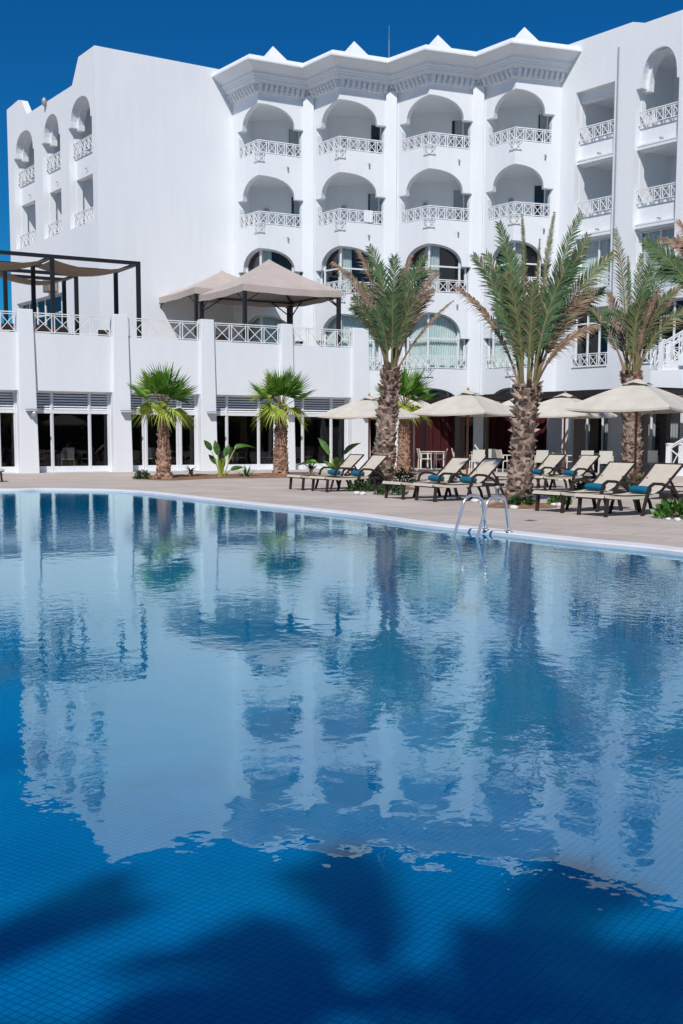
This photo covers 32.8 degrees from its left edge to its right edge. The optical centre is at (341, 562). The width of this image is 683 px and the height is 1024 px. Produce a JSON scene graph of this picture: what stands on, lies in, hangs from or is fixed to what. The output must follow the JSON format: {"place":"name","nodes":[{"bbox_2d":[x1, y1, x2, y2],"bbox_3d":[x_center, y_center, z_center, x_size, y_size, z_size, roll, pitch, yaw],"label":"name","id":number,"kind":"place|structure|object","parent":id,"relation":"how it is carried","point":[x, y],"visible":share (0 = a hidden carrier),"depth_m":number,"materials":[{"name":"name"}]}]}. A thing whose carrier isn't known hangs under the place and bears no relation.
{"place":"outdoors","nodes":[
{"label":"outdoors","id":0,"kind":"place"},
{"bbox_2d":[0,562,682,1023],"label":"pool floor","id":1,"kind":"structure","parent":0,"point":[238,802],"depth_m":8.09,"materials":[{"name":"blue tile"}]},
{"bbox_2d":[0,488,682,555],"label":"pool kerb","id":2,"kind":"structure","parent":1,"relation":"on","point":[671,550],"depth_m":18.36,"materials":[{"name":"white stone"}]},
{"bbox_2d":[451,494,512,591],"bbox_3d":[1.998,-0.291,16.517,0.730,1.346,0.580,-4,8,-37],"label":"pool ladder","id":3,"kind":"object","parent":2,"relation":"attached to","point":[483,518],"visible":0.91,"depth_m":16.46,"materials":[{"name":"metal"}]},
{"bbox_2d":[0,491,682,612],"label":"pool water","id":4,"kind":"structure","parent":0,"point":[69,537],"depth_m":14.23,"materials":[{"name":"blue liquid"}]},
{"bbox_2d":[0,466,682,546],"bbox_3d":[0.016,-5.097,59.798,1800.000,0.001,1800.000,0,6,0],"label":"deck paving","id":5,"kind":"structure","parent":0,"point":[628,523],"depth_m":24.77,"materials":[{"name":"stone"}]},
{"bbox_2d":[0,308,369,472],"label":"restaurant building","id":6,"kind":"structure","parent":5,"relation":"on","point":[58,392],"depth_m":45.71,"materials":[{"name":"white paint"}]},
{"bbox_2d":[6,323,50,333],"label":"rattan sofa","id":7,"kind":"object","parent":6,"relation":"on","point":[43,328],"visible":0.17,"depth_m":43.80,"materials":[{"name":"brown wicker"}]},
{"bbox_2d":[0,269,78,334],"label":"terrace pergola","id":8,"kind":"object","parent":6,"relation":"on","point":[16,278],"visible":0.61,"depth_m":47.78,"materials":[{"name":"grey metal"}]},
{"bbox_2d":[45,451,76,465],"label":"dining table","id":9,"kind":"object","parent":6,"relation":"on","point":[68,460],"visible":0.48,"depth_m":45.22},
{"bbox_2d":[49,327,73,334],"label":"rattan sofa","id":10,"kind":"object","parent":6,"relation":"on","point":[63,329],"visible":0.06,"depth_m":44.79,"materials":[{"name":"brown wicker"}]},
{"bbox_2d":[58,448,74,465],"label":"dining chair","id":11,"kind":"object","parent":6,"relation":"on","point":[67,453],"visible":0.92,"depth_m":44.53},
{"bbox_2d":[0,250,141,337],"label":"terrace pergola","id":12,"kind":"object","parent":6,"relation":"on","point":[52,266],"visible":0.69,"depth_m":44.29,"materials":[{"name":"grey metal"}]},
{"bbox_2d":[77,447,93,465],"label":"dining chair","id":13,"kind":"object","parent":6,"relation":"on","point":[81,458],"visible":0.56,"depth_m":45.75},
{"bbox_2d":[98,330,108,335],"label":"rattan sofa","id":14,"kind":"object","parent":6,"relation":"on","point":[102,332],"visible":0.07,"depth_m":45.91,"materials":[{"name":"brown wicker"}]},
{"bbox_2d":[132,450,156,464],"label":"dining table","id":15,"kind":"object","parent":6,"relation":"on","point":[134,451],"visible":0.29,"depth_m":46.46,"materials":[{"name":"grey"}]},
{"bbox_2d":[139,447,155,464],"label":"dining chair","id":16,"kind":"object","parent":6,"relation":"on","point":[151,453],"visible":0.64,"depth_m":46.21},
{"bbox_2d":[188,447,193,464],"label":"dining chair","id":17,"kind":"object","parent":6,"relation":"on","point":[191,450],"visible":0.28,"depth_m":48.22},
{"bbox_2d":[159,270,288,340],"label":"terrace gazebo","id":18,"kind":"object","parent":6,"relation":"on","point":[210,283],"visible":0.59,"depth_m":51.63,"materials":[{"name":"beige fabric"}]},
{"bbox_2d":[215,334,234,341],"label":"rattan sofa","id":19,"kind":"object","parent":6,"relation":"on","point":[221,337],"visible":0.14,"depth_m":47.88,"materials":[{"name":"brown wicker"}]},
{"bbox_2d":[219,447,233,463],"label":"dining chair","id":20,"kind":"object","parent":6,"relation":"on","point":[230,452],"visible":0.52,"depth_m":47.89,"materials":[{"name":"grey"}]},
{"bbox_2d":[231,447,247,463],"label":"dining chair","id":21,"kind":"object","parent":6,"relation":"on","point":[244,452],"visible":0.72,"depth_m":49.14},
{"bbox_2d":[260,447,273,463],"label":"dining chair","id":22,"kind":"object","parent":6,"relation":"on","point":[262,454],"visible":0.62,"depth_m":49.73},
{"bbox_2d":[199,259,341,346],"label":"terrace gazebo","id":23,"kind":"object","parent":6,"relation":"on","point":[268,283],"visible":0.94,"depth_m":48.36,"materials":[{"name":"beige fabric"}]},
{"bbox_2d":[295,447,300,463],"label":"dining chair","id":24,"kind":"object","parent":6,"relation":"on","point":[297,452],"visible":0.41,"depth_m":49.47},
{"bbox_2d":[298,447,314,463],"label":"dining chair","id":25,"kind":"object","parent":6,"relation":"on","point":[310,451],"visible":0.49,"depth_m":50.78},
{"bbox_2d":[131,473,305,479],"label":"planting soil","id":26,"kind":"structure","parent":5,"relation":"on","point":[210,476],"depth_m":38.26,"materials":[{"name":"brown soil"}]},
{"bbox_2d":[133,469,151,478],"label":"clipped shrub","id":27,"kind":"object","parent":26,"relation":"on","point":[142,474],"visible":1,"depth_m":36.62,"materials":[{"name":"green plant"}]},
{"bbox_2d":[127,361,198,478],"bbox_3d":[-5.591,-4.433,36.628,2.351,3.873,2.412,0,6,0],"label":"fan palm","id":28,"kind":"object","parent":26,"relation":"on","point":[160,381],"visible":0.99,"depth_m":36.40,"materials":[{"name":"green plant"}]},
{"bbox_2d":[184,465,198,476],"bbox_3d":[-4.870,-2.933,37.699,0.617,0.450,0.754,3,7,24],"label":"cycad","id":29,"kind":"object","parent":26,"relation":"on","point":[190,474],"visible":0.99,"depth_m":37.65,"materials":[{"name":"green plant"}]},
{"bbox_2d":[204,440,254,475],"bbox_3d":[-3.744,-3.426,38.526,1.774,1.254,0.596,-2,7,-21],"label":"bird of paradise plant","id":30,"kind":"object","parent":26,"relation":"on","point":[221,462],"visible":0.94,"depth_m":38.33,"materials":[{"name":"green plant"}]},
{"bbox_2d":[235,464,255,475],"bbox_3d":[-3.202,-3.023,38.470,0.879,0.434,1.074,0,6,0],"label":"agave","id":31,"kind":"object","parent":26,"relation":"on","point":[246,472],"visible":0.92,"depth_m":38.45,"materials":[{"name":"green plant"}]},
{"bbox_2d":[247,366,316,473],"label":"fan palm","id":32,"kind":"object","parent":26,"relation":"on","point":[287,385],"visible":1,"depth_m":40.30,"materials":[{"name":"green plant"}]},
{"bbox_2d":[303,462,317,474],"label":"cycad","id":33,"kind":"object","parent":5,"relation":"on","point":[311,468],"visible":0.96,"depth_m":40.32,"materials":[{"name":"green plant"}]},
{"bbox_2d":[287,454,363,489],"bbox_3d":[-0.401,-2.340,30.086,1.915,0.907,0.845,-3,7,-30],"label":"sun lounger","id":34,"kind":"object","parent":5,"relation":"on","point":[351,460],"visible":0.59,"depth_m":30.20,"materials":[{"name":"beige fabric"}]},
{"bbox_2d":[327,469,340,474],"bbox_3d":[-0.191,-2.346,30.207,0.216,0.134,0.380,-3,7,-30],"label":"rolled towel","id":35,"kind":"object","parent":34,"relation":"on","point":[331,471],"visible":0.85,"depth_m":30.10,"materials":[{"name":"blue fabric"}]},
{"bbox_2d":[296,438,359,469],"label":"bird of paradise plant","id":36,"kind":"object","parent":5,"relation":"on","point":[336,463],"visible":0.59,"depth_m":41.18,"materials":[{"name":"green plant"}]},
{"bbox_2d":[7,10,682,469],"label":"hotel building","id":37,"kind":"structure","parent":5,"relation":"on","point":[171,176],"depth_m":52.84,"materials":[{"name":"white paint"}]},
{"bbox_2d":[21,294,62,326],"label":"window","id":38,"kind":"structure","parent":37,"relation":"in","point":[42,305],"depth_m":60.79,"materials":[{"name":"glass"}]},
{"bbox_2d":[43,280,57,292],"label":"air conditioner","id":39,"kind":"object","parent":37,"relation":"attached to","point":[46,288],"visible":0.54,"depth_m":55.81,"materials":[{"name":"beige metal"}]},
{"bbox_2d":[245,416,272,463],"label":"cafe window","id":40,"kind":"structure","parent":37,"relation":"in","point":[245,416],"depth_m":55.78,"materials":[{"name":"white metal"}]},
{"bbox_2d":[243,249,301,274],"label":"arched window","id":41,"kind":"structure","parent":37,"relation":"in","point":[259,256],"depth_m":56.43,"materials":[{"name":"glass"}]},
{"bbox_2d":[248,316,301,344],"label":"arched window","id":42,"kind":"structure","parent":37,"relation":"in","point":[260,320],"depth_m":54.68,"materials":[{"name":"white metal"}]},
{"bbox_2d":[321,247,378,301],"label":"arched window","id":43,"kind":"structure","parent":37,"relation":"in","point":[345,257],"depth_m":54.09,"materials":[{"name":"white metal"}]},
{"bbox_2d":[321,314,381,369],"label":"arched window","id":44,"kind":"structure","parent":37,"relation":"in","point":[375,359],"depth_m":54.28,"materials":[{"name":"glass"}]},
{"bbox_2d":[364,210,372,221],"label":"hanging towel","id":45,"kind":"object","parent":37,"relation":"hanging from","point":[368,215],"visible":1,"depth_m":53.32,"materials":[{"name":"white fabric"}]},
{"bbox_2d":[370,419,377,456],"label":"cafe window","id":46,"kind":"structure","parent":37,"relation":"in","point":[373,432],"depth_m":56.58,"materials":[{"name":"black glass"}]},
{"bbox_2d":[400,313,467,376],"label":"arched window","id":47,"kind":"structure","parent":37,"relation":"in","point":[440,347],"depth_m":53.38,"materials":[{"name":"glass"}]},
{"bbox_2d":[417,388,453,396],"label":"cafe window","id":48,"kind":"structure","parent":37,"relation":"in","point":[441,393],"depth_m":53.58,"materials":[{"name":"grey glass"}]},
{"bbox_2d":[407,244,468,299],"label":"arched window","id":49,"kind":"structure","parent":37,"relation":"in","point":[442,259],"depth_m":54.47,"materials":[{"name":"white metal"}]},
{"bbox_2d":[497,388,513,393],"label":"cafe window","id":50,"kind":"structure","parent":37,"relation":"in","point":[508,390],"depth_m":52.77,"materials":[{"name":"grey glass"}]},
{"bbox_2d":[486,319,545,375],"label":"arched window","id":51,"kind":"structure","parent":37,"relation":"in","point":[497,358],"depth_m":52.78,"materials":[{"name":"white glass"}]},
{"bbox_2d":[487,241,548,292],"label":"arched window","id":52,"kind":"structure","parent":37,"relation":"in","point":[531,252],"depth_m":53.89,"materials":[{"name":"white glass"}]},
{"bbox_2d":[571,306,608,367],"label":"window","id":53,"kind":"structure","parent":37,"relation":"in","point":[593,353],"depth_m":52.17,"materials":[{"name":"white metal"}]},
{"bbox_2d":[574,237,610,289],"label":"window","id":54,"kind":"structure","parent":37,"relation":"in","point":[599,247],"depth_m":50.93,"materials":[{"name":"glass"}]},
{"bbox_2d":[585,418,607,467],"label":"cafe window","id":55,"kind":"structure","parent":37,"relation":"in","point":[603,422],"depth_m":51.63,"materials":[{"name":"white glass"}]},
{"bbox_2d":[633,226,674,282],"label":"window","id":56,"kind":"structure","parent":37,"relation":"in","point":[668,232],"depth_m":48.57,"materials":[{"name":"white metal"}]},
{"bbox_2d":[631,298,682,363],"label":"window","id":57,"kind":"structure","parent":37,"relation":"in","point":[679,301],"depth_m":49.36,"materials":[{"name":"white glass"}]},
{"bbox_2d":[647,413,679,468],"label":"cafe window","id":58,"kind":"structure","parent":37,"relation":"in","point":[654,419],"depth_m":48.86,"materials":[{"name":"white glass"}]},
{"bbox_2d":[309,455,388,491],"bbox_3d":[0.196,-2.236,29.134,1.915,0.907,0.845,-4,7,-32],"label":"sun lounger","id":59,"kind":"object","parent":5,"relation":"on","point":[370,465],"visible":0.9,"depth_m":29.18,"materials":[{"name":"brown wicker"}]},
{"bbox_2d":[350,471,364,475],"bbox_3d":[0.401,-2.242,29.263,0.216,0.134,0.380,-4,7,-32],"label":"rolled towel","id":60,"kind":"object","parent":59,"relation":"on","point":[354,473],"visible":0.86,"depth_m":29.16,"materials":[{"name":"blue fabric"}]},
{"bbox_2d":[346,480,374,491],"bbox_3d":[0.482,-1.915,28.883,0.680,0.337,0.714,-6,8,-43],"label":"bush","id":61,"kind":"object","parent":5,"relation":"on","point":[366,486],"visible":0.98,"depth_m":28.75,"materials":[{"name":"green plant"}]},
{"bbox_2d":[318,393,419,458],"bbox_3d":[0.937,-4.335,39.462,2.489,2.856,2.489,4,8,35],"label":"market umbrella","id":62,"kind":"object","parent":5,"relation":"on","point":[364,407],"visible":0.77,"depth_m":38.92,"materials":[{"name":"beige fabric"}]},
{"bbox_2d":[344,486,414,489],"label":"planting soil","id":63,"kind":"structure","parent":5,"relation":"on","point":[409,488],"depth_m":30.06,"materials":[{"name":"brown soil"}]},
{"bbox_2d":[329,243,453,485],"bbox_3d":[1.306,-5.009,30.213,2.918,6.358,2.012,-3,7,-30],"label":"date palm","id":64,"kind":"object","parent":63,"relation":"on","point":[390,313],"visible":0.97,"depth_m":29.89,"materials":[{"name":"green plant"}]},
{"bbox_2d":[373,483,408,495],"bbox_3d":[1.152,-1.732,27.210,0.851,0.348,0.833,0,6,0],"label":"bush","id":65,"kind":"object","parent":5,"relation":"on","point":[392,489],"visible":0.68,"depth_m":27.11,"materials":[{"name":"green plant"}]},
{"bbox_2d":[394,467,416,480],"bbox_3d":[1.876,-2.496,33.548,0.784,0.493,0.772,0,6,0],"label":"bush","id":66,"kind":"object","parent":5,"relation":"on","point":[398,475],"visible":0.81,"depth_m":33.48,"materials":[{"name":"green plant"}]},
{"bbox_2d":[401,395,430,471],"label":"market umbrella","id":67,"kind":"object","parent":5,"relation":"on","point":[415,403],"visible":0.2,"depth_m":45.16,"materials":[{"name":"beige fabric"}]},
{"bbox_2d":[416,448,431,469],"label":"cafe chair","id":68,"kind":"object","parent":5,"relation":"on","point":[419,454],"visible":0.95,"depth_m":48.76,"materials":[{"name":"white plastic"}]},
{"bbox_2d":[382,457,470,499],"bbox_3d":[1.912,-1.880,25.886,1.915,0.907,0.845,-3,7,-30],"label":"sun lounger","id":69,"kind":"object","parent":5,"relation":"on","point":[452,465],"visible":0.7,"depth_m":26.03,"materials":[{"name":"brown wicker"}]},
{"bbox_2d":[428,475,444,480],"bbox_3d":[2.121,-1.886,26.009,0.216,0.134,0.380,-3,7,-30],"label":"rolled towel","id":70,"kind":"object","parent":69,"relation":"on","point":[433,477],"visible":0.84,"depth_m":25.91,"materials":[{"name":"blue fabric"}]},
{"bbox_2d":[420,451,444,468],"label":"cafe table","id":71,"kind":"object","parent":5,"relation":"on","point":[436,457],"visible":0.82,"depth_m":49.77,"materials":[{"name":"white plastic"}]},
{"bbox_2d":[433,451,446,469],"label":"cafe chair","id":72,"kind":"object","parent":5,"relation":"on","point":[439,459],"visible":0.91,"depth_m":47.73,"materials":[{"name":"white plastic"}]},
{"bbox_2d":[413,458,504,501],"bbox_3d":[2.529,-1.779,24.972,1.915,0.907,0.845,-3,7,-30],"label":"sun lounger","id":73,"kind":"object","parent":5,"relation":"on","point":[484,469],"visible":0.91,"depth_m":25.02,"materials":[{"name":"beige fabric"}]},
{"bbox_2d":[459,476,476,482],"bbox_3d":[2.739,-1.785,25.094,0.216,0.134,0.380,-3,7,-30],"label":"rolled towel","id":74,"kind":"object","parent":73,"relation":"on","point":[465,479],"visible":0.82,"depth_m":25.00,"materials":[{"name":"blue fabric"}]},
{"bbox_2d":[411,387,514,480],"bbox_3d":[3.830,-3.889,35.285,2.489,2.883,2.489,4,8,35],"label":"market umbrella","id":75,"kind":"object","parent":5,"relation":"on","point":[467,403],"visible":0.93,"depth_m":34.70,"materials":[{"name":"beige fabric"}]},
{"bbox_2d":[469,450,485,472],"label":"cafe chair","id":76,"kind":"object","parent":5,"relation":"on","point":[478,455],"visible":0.68,"depth_m":44.17,"materials":[{"name":"white plastic"}]},
{"bbox_2d":[488,449,496,457],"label":"cafe chair","id":77,"kind":"object","parent":5,"relation":"on","point":[491,453],"visible":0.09,"depth_m":47.41,"materials":[{"name":"white plastic"}]},
{"bbox_2d":[494,486,499,501],"bbox_3d":[3.150,-1.356,23.463,0.116,0.380,0.116,0,6,0],"label":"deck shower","id":78,"kind":"object","parent":5,"relation":"on","point":[497,488],"visible":0.62,"depth_m":23.42,"materials":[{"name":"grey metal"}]},
{"bbox_2d":[495,450,510,472],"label":"cafe chair","id":79,"kind":"object","parent":5,"relation":"on","point":[498,453],"visible":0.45,"depth_m":44.78,"materials":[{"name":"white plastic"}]},
{"bbox_2d":[481,502,556,508],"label":"planting soil","id":80,"kind":"structure","parent":5,"relation":"on","point":[502,505],"depth_m":22.41,"materials":[{"name":"brown soil"}]},
{"bbox_2d":[507,493,535,505],"bbox_3d":[3.503,-1.202,22.601,0.667,0.285,0.643,0,6,0],"label":"bush","id":81,"kind":"object","parent":80,"relation":"on","point":[527,498],"visible":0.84,"depth_m":22.47,"materials":[{"name":"green plant"}]},
{"bbox_2d":[451,212,617,503],"bbox_3d":[3.711,-3.909,22.678,3.214,5.811,1.539,0,6,0],"label":"date palm","id":82,"kind":"object","parent":80,"relation":"on","point":[529,320],"visible":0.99,"depth_m":22.47,"materials":[{"name":"green plant"}]},
{"bbox_2d":[502,398,539,406],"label":"market umbrella","id":83,"kind":"object","parent":5,"relation":"on","point":[508,403],"visible":0.08,"depth_m":43.98,"materials":[{"name":"beige fabric"}]},
{"bbox_2d":[495,454,567,488],"bbox_3d":[5.081,-2.448,31.244,1.915,0.907,0.845,-3,7,-29],"label":"sun lounger","id":84,"kind":"object","parent":5,"relation":"on","point":[549,464],"visible":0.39,"depth_m":31.36,"materials":[{"name":"beige fabric"}]},
{"bbox_2d":[534,450,548,466],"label":"cafe chair","id":85,"kind":"object","parent":5,"relation":"on","point":[541,456],"visible":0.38,"depth_m":43.12,"materials":[{"name":"white plastic"}]},
{"bbox_2d":[421,387,682,474],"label":"cafe pergola","id":86,"kind":"object","parent":5,"relation":"on","point":[579,438],"visible":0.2,"depth_m":43.29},
{"bbox_2d":[547,496,572,504],"bbox_3d":[4.420,-1.285,23.522,0.544,0.262,0.554,0,6,0],"label":"bush","id":87,"kind":"object","parent":5,"relation":"on","point":[552,499],"visible":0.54,"depth_m":23.45,"materials":[{"name":"green plant"}]},
{"bbox_2d":[512,390,617,480],"bbox_3d":[7.021,-4.005,36.579,2.489,2.855,2.489,4,8,35],"label":"market umbrella","id":88,"kind":"object","parent":5,"relation":"on","point":[555,407],"visible":0.67,"depth_m":35.98,"materials":[{"name":"beige fabric"}]},
{"bbox_2d":[533,455,599,490],"bbox_3d":[5.743,-2.324,30.110,1.915,0.907,0.845,-3,7,-29],"label":"sun lounger","id":89,"kind":"object","parent":5,"relation":"on","point":[582,465],"visible":0.72,"depth_m":30.22,"materials":[{"name":"beige fabric"}]},
{"bbox_2d":[562,470,577,474],"bbox_3d":[5.955,-2.329,30.228,0.216,0.134,0.380,-3,7,-29],"label":"rolled towel","id":90,"kind":"object","parent":89,"relation":"on","point":[567,472],"visible":0.91,"depth_m":30.14,"materials":[{"name":"blue fabric"}]},
{"bbox_2d":[573,480,592,489],"bbox_3d":[6.194,-1.919,29.262,0.766,0.306,0.720,3,7,24],"label":"bush","id":91,"kind":"object","parent":5,"relation":"on","point":[580,485],"visible":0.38,"depth_m":29.17,"materials":[{"name":"green plant"}]},
{"bbox_2d":[533,461,636,512],"bbox_3d":[4.531,-1.405,21.561,1.915,0.907,0.845,-4,7,-31],"label":"sun lounger","id":92,"kind":"object","parent":5,"relation":"on","point":[611,475],"visible":0.77,"depth_m":21.69,"materials":[{"name":"beige fabric"}]},
{"bbox_2d":[584,483,605,489],"bbox_3d":[4.739,-1.411,21.688,0.216,0.134,0.380,-4,7,-31],"label":"rolled towel","id":93,"kind":"object","parent":92,"relation":"on","point":[592,486],"visible":0.87,"depth_m":21.61,"materials":[{"name":"blue fabric"}]},
{"bbox_2d":[579,451,593,473],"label":"cafe chair","id":94,"kind":"object","parent":5,"relation":"on","point":[587,452],"visible":0.18,"depth_m":42.45,"materials":[{"name":"white plastic"}]},
{"bbox_2d":[598,451,613,473],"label":"cafe chair","id":95,"kind":"object","parent":5,"relation":"on","point":[605,457],"visible":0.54,"depth_m":41.42,"materials":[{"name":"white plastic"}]},
{"bbox_2d":[565,375,682,490],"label":"market umbrella","id":96,"kind":"object","parent":5,"relation":"on","point":[636,396],"visible":0.95,"depth_m":26.73,"materials":[{"name":"beige fabric"}]},
{"bbox_2d":[574,463,682,516],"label":"sun lounger","id":97,"kind":"object","parent":5,"relation":"on","point":[657,478],"visible":0.89,"depth_m":20.56,"materials":[{"name":"beige fabric"}]},
{"bbox_2d":[629,485,651,492],"bbox_3d":[5.299,-1.291,20.595,0.216,0.134,0.380,-3,7,-30],"label":"rolled towel","id":98,"kind":"object","parent":97,"relation":"on","point":[637,489],"visible":0.85,"depth_m":20.50,"materials":[{"name":"blue fabric"}]},
{"bbox_2d":[618,474,641,488],"bbox_3d":[7.566,-2.139,30.854,1.578,0.398,1.637,0,6,0],"label":"bush","id":99,"kind":"object","parent":5,"relation":"on","point":[631,479],"visible":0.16,"depth_m":30.70,"materials":[{"name":"green plant"}]},
{"bbox_2d":[639,218,682,291],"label":"date palm","id":100,"kind":"object","parent":5,"relation":"on","point":[673,263],"visible":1,"depth_m":21.34,"materials":[{"name":"green plant"}]},
{"bbox_2d":[649,497,682,517],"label":"bush","id":101,"kind":"object","parent":5,"relation":"on","point":[669,508],"visible":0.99,"depth_m":19.57,"materials":[{"name":"green plant"}]},
{"bbox_2d":[650,330,682,475],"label":"outdoor staircase","id":102,"kind":"structure","parent":5,"relation":"on","point":[669,374],"depth_m":42.35,"materials":[{"name":"white paint"}]},
{"bbox_2d":[668,483,682,499],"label":"sun lounger","id":103,"kind":"object","parent":5,"relation":"on","point":[677,485],"visible":0.45,"depth_m":25.02,"materials":[{"name":"beige fabric"}]},
{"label":"planting soil","id":104,"kind":"structure","parent":5,"relation":"on","visible":0},
{"bbox_2d":[586,227,682,482],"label":"date palm","id":105,"kind":"object","parent":104,"relation":"on","point":[638,322],"visible":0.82,"depth_m":32.16,"materials":[{"name":"green plant"}]},
{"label":"planting soil","id":106,"kind":"structure","parent":5,"relation":"on","visible":0},
{"bbox_2d":[375,366,437,472],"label":"fan palm","id":107,"kind":"object","parent":106,"relation":"on","point":[411,386],"visible":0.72,"depth_m":42.63,"materials":[{"name":"green plant"}]},
{"bbox_2d":[0,0,682,322],"label":"sky","id":108,"kind":"structure","parent":0,"point":[42,42],"materials":[{"name":"blue"}]},
{"bbox_2d":[648,450,658,462],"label":"cafe chair","id":109,"kind":"object","parent":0,"point":[653,456],"visible":0.44,"depth_m":43.54,"materials":[{"name":"white plastic"}]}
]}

